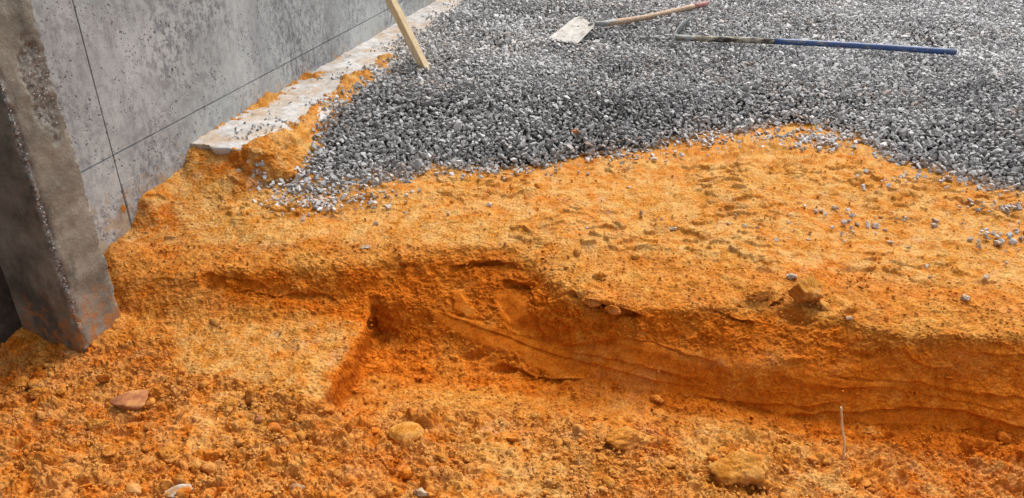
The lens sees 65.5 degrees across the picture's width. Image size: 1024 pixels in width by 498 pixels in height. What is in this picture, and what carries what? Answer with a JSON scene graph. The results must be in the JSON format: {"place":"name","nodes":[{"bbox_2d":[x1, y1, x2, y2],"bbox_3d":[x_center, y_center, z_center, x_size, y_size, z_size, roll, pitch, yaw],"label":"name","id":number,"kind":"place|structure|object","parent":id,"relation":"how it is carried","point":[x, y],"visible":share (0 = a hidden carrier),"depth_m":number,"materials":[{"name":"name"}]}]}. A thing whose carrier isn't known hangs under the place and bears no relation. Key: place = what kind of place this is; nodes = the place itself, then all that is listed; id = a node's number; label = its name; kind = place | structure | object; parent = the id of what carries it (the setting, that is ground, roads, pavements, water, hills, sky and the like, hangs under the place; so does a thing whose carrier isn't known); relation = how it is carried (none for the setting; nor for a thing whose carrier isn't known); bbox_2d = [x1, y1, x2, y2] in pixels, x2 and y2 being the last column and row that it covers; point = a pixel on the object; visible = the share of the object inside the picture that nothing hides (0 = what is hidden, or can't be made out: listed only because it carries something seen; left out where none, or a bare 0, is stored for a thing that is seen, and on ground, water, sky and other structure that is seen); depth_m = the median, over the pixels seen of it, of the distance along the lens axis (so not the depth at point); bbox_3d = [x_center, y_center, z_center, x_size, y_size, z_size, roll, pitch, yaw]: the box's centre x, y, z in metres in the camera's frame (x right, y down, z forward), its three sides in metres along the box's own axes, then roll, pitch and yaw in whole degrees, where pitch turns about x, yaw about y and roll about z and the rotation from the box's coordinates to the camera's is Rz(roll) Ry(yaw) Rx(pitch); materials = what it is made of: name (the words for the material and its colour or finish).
{"place":"outdoors","nodes":[
{"label":"outdoors","id":0,"kind":"place"},
{"bbox_2d":[0,53,1023,497],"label":"soil ground","id":1,"kind":"structure","parent":0,"point":[526,339],"depth_m":2.67,"materials":[{"name":"orange soil"}]},
{"bbox_2d":[9,376,28,388],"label":"soil clod","id":2,"kind":"object","parent":1,"relation":"on","point":[20,382],"visible":0.96,"depth_m":2.50,"materials":[{"name":"orange soil"}]},
{"bbox_2d":[27,387,45,398],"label":"soil clod","id":3,"kind":"object","parent":1,"relation":"on","point":[34,393],"visible":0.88,"depth_m":2.45,"materials":[{"name":"orange soil"}]},
{"bbox_2d":[84,418,110,429],"bbox_3d":[-1.211,0.514,2.328,0.068,0.034,0.047,13,32,23],"label":"soil clod","id":4,"kind":"object","parent":1,"relation":"on","point":[92,424],"visible":1,"depth_m":2.32,"materials":[{"name":"orange soil"}]},
{"bbox_2d":[100,445,117,456],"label":"soil clod","id":5,"kind":"object","parent":1,"relation":"on","point":[108,450],"visible":1,"depth_m":2.22,"materials":[{"name":"orange soil"}]},
{"bbox_2d":[109,390,148,410],"bbox_3d":[-1.157,0.459,2.414,0.102,0.037,0.069,0,29,0],"label":"flat stone","id":6,"kind":"object","parent":1,"relation":"on","point":[134,400],"visible":1,"depth_m":2.40,"materials":[{"name":"pink stone"}]},
{"bbox_2d":[125,483,141,495],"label":"round stone","id":7,"kind":"object","parent":1,"relation":"on","point":[132,488],"visible":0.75,"depth_m":2.07,"materials":[{"name":"stone"}]},
{"bbox_2d":[154,444,179,463],"bbox_3d":[-0.952,0.576,2.206,0.065,0.041,0.058,-14,32,-23],"label":"soil clod","id":8,"kind":"object","parent":1,"relation":"on","point":[168,454],"visible":0.94,"depth_m":2.20,"materials":[{"name":"orange soil"}]},
{"bbox_2d":[164,484,192,497],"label":"stone chip","id":9,"kind":"object","parent":1,"relation":"on","point":[173,490],"visible":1,"depth_m":2.09,"materials":[{"name":"beige stone"}]},
{"bbox_2d":[216,397,238,413],"bbox_3d":[-0.858,0.472,2.406,0.058,0.042,0.060,10,31,18],"label":"soil clod","id":10,"kind":"object","parent":1,"relation":"on","point":[229,405],"visible":0.98,"depth_m":2.39,"materials":[{"name":"orange soil"}]},
{"bbox_2d":[245,384,258,405],"bbox_3d":[-0.804,0.451,2.462,0.041,0.062,0.047,0,29,0],"label":"soil shard","id":11,"kind":"object","parent":1,"relation":"on","point":[251,392],"visible":0.94,"depth_m":2.45,"materials":[{"name":"orange soil"}]},
{"bbox_2d":[254,414,262,421],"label":"pink stone","id":12,"kind":"object","parent":1,"relation":"on","point":[258,418],"visible":1,"depth_m":2.36,"materials":[{"name":"pink stone"}]},
{"bbox_2d":[290,483,304,489],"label":"grey stone","id":13,"kind":"object","parent":1,"relation":"on","point":[299,485],"visible":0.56,"depth_m":2.12,"materials":[{"name":"grey stone"}]},
{"bbox_2d":[295,414,312,423],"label":"soil clod","id":14,"kind":"object","parent":1,"relation":"on","point":[302,419],"visible":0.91,"depth_m":2.37,"materials":[{"name":"orange soil"}]},
{"bbox_2d":[389,421,423,443],"bbox_3d":[-0.314,0.544,2.359,0.092,0.030,0.086,-21,35,-32],"label":"flat stone","id":15,"kind":"object","parent":1,"relation":"on","point":[400,432],"visible":0.98,"depth_m":2.35,"materials":[{"name":"orange stone"}]},
{"bbox_2d":[413,487,426,496],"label":"grey stone","id":16,"kind":"object","parent":1,"relation":"on","point":[420,492],"visible":1,"depth_m":2.11,"materials":[{"name":"white stone"}]},
{"bbox_2d":[427,466,436,472],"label":"round stone","id":17,"kind":"object","parent":1,"relation":"on","point":[430,468],"visible":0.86,"depth_m":2.20,"materials":[{"name":"orange stone"}]},
{"bbox_2d":[435,452,451,463],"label":"soil clod","id":18,"kind":"object","parent":1,"relation":"on","point":[441,457],"visible":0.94,"depth_m":2.24,"materials":[{"name":"orange soil"}]},
{"bbox_2d":[0,156,1023,497],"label":"soil clods","id":19,"kind":"object","parent":1,"relation":"on","point":[1002,436],"visible":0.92,"depth_m":2.31,"materials":[{"name":"orange soil"}]},
{"bbox_2d":[581,293,601,306],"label":"soil clod","id":20,"kind":"object","parent":1,"relation":"on","point":[590,302],"visible":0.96,"depth_m":2.64,"materials":[{"name":"orange soil"}]},
{"bbox_2d":[604,304,621,314],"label":"soil clod","id":21,"kind":"object","parent":1,"relation":"on","point":[612,309],"visible":1,"depth_m":2.62,"materials":[{"name":"orange soil"}]},
{"bbox_2d":[604,426,654,450],"bbox_3d":[0.345,0.559,2.330,0.152,0.065,0.077,0,29,0],"label":"soil clod","id":22,"kind":"object","parent":1,"relation":"on","point":[625,438],"visible":1,"depth_m":2.31,"materials":[{"name":"orange soil"}]},
{"bbox_2d":[705,448,768,487],"bbox_3d":[0.618,0.607,2.161,0.167,0.092,0.120,-12,31,-20],"label":"soil block","id":23,"kind":"object","parent":1,"relation":"on","point":[743,467],"depth_m":2.14,"materials":[{"name":"orange soil"}]},
{"bbox_2d":[747,290,773,300],"bbox_3d":[0.824,0.154,2.654,0.095,0.047,0.037,-7,30,-13],"label":"soil clod","id":24,"kind":"object","parent":1,"relation":"on","point":[759,295],"visible":1,"depth_m":2.64,"materials":[{"name":"orange soil"}]},
{"bbox_2d":[786,273,796,278],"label":"grey stone","id":25,"kind":"object","parent":1,"relation":"on","point":[791,276],"visible":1,"depth_m":2.73,"materials":[{"name":"grey stone"}]},
{"bbox_2d":[788,272,823,302],"bbox_3d":[0.976,0.134,2.620,0.097,0.097,0.103,-19,34,-30],"label":"soil clod","id":26,"kind":"object","parent":1,"relation":"on","point":[807,289],"visible":1,"depth_m":2.60,"materials":[{"name":"orange soil"}]},
{"bbox_2d":[840,407,845,460],"bbox_3d":[0.947,0.532,2.283,0.048,0.186,0.012,22,36,34],"label":"root","id":27,"kind":"object","parent":1,"relation":"on","point":[844,440],"visible":0.96,"depth_m":2.28,"materials":[{"name":"brown wood"}]},
{"bbox_2d":[861,426,876,433],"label":"soil clod","id":28,"kind":"object","parent":1,"relation":"on","point":[870,429],"visible":1,"depth_m":2.45,"materials":[{"name":"orange soil"}]},
{"bbox_2d":[870,443,889,452],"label":"soil clod","id":29,"kind":"object","parent":1,"relation":"on","point":[886,448],"visible":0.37,"depth_m":2.38,"materials":[{"name":"orange soil"}]},
{"bbox_2d":[960,294,969,300],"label":"white stone","id":30,"kind":"object","parent":1,"relation":"on","point":[964,297],"visible":1,"depth_m":2.61,"materials":[{"name":"white stone"}]},
{"bbox_2d":[993,240,1002,245],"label":"gravel stone","id":31,"kind":"object","parent":1,"relation":"on","point":[999,243],"visible":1,"depth_m":2.93,"materials":[{"name":"grey stone"}]},
{"bbox_2d":[229,0,1023,251],"bbox_3d":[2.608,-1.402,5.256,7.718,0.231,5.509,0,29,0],"label":"gravel","id":32,"kind":"structure","parent":0,"point":[1005,64],"depth_m":4.16,"materials":[{"name":"grey gravel"}]},
{"bbox_2d":[283,170,295,179],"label":"soil clod","id":33,"kind":"object","parent":32,"relation":"on","point":[288,174],"visible":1,"depth_m":3.37,"materials":[{"name":"orange soil"}]},
{"bbox_2d":[385,0,430,71],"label":"wooden batten","id":34,"kind":"object","parent":32,"relation":"on","point":[394,7],"visible":0.88,"depth_m":4.43,"materials":[{"name":"brown wood"}]},
{"bbox_2d":[570,129,579,133],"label":"brown stone","id":35,"kind":"object","parent":32,"relation":"on","point":[574,131],"visible":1,"depth_m":3.70,"materials":[{"name":"brown stone"}]},
{"bbox_2d":[547,1,709,43],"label":"shovel","id":36,"kind":"object","parent":32,"relation":"on","point":[569,30],"visible":0.98,"depth_m":5.19,"materials":[{"name":"metal"}]},
{"bbox_2d":[669,16,956,54],"bbox_3d":[1.805,-1.348,4.984,1.660,0.108,0.602,4,29,6],"label":"hoe","id":37,"kind":"object","parent":32,"relation":"on","point":[837,44],"visible":0.99,"depth_m":4.74,"materials":[{"name":"blue paint"}]},
{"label":"ground","id":38,"kind":"structure","parent":0,"visible":0},
{"bbox_2d":[0,0,119,353],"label":"concrete pillar","id":39,"kind":"structure","parent":38,"relation":"on","point":[53,264],"depth_m":2.50,"materials":[{"name":"grey concrete"}]},
{"bbox_2d":[0,0,434,347],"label":"concrete wall","id":40,"kind":"structure","parent":38,"relation":"on","point":[149,92],"depth_m":3.22,"materials":[{"name":"grey concrete"}]},
{"bbox_2d":[120,205,125,212],"bbox_3d":[-1.508,-0.157,3.090,0.011,0.037,0.029,11,31,19],"label":"mud splash","id":41,"kind":"object","parent":40,"relation":"attached to","point":[123,208],"visible":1,"depth_m":3.09,"materials":[{"name":"orange soil"}]},
{"bbox_2d":[190,0,464,154],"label":"concrete footing","id":42,"kind":"object","parent":38,"relation":"on","point":[218,141],"visible":0.29,"depth_m":4.06,"materials":[{"name":"grey concrete"}]}
]}

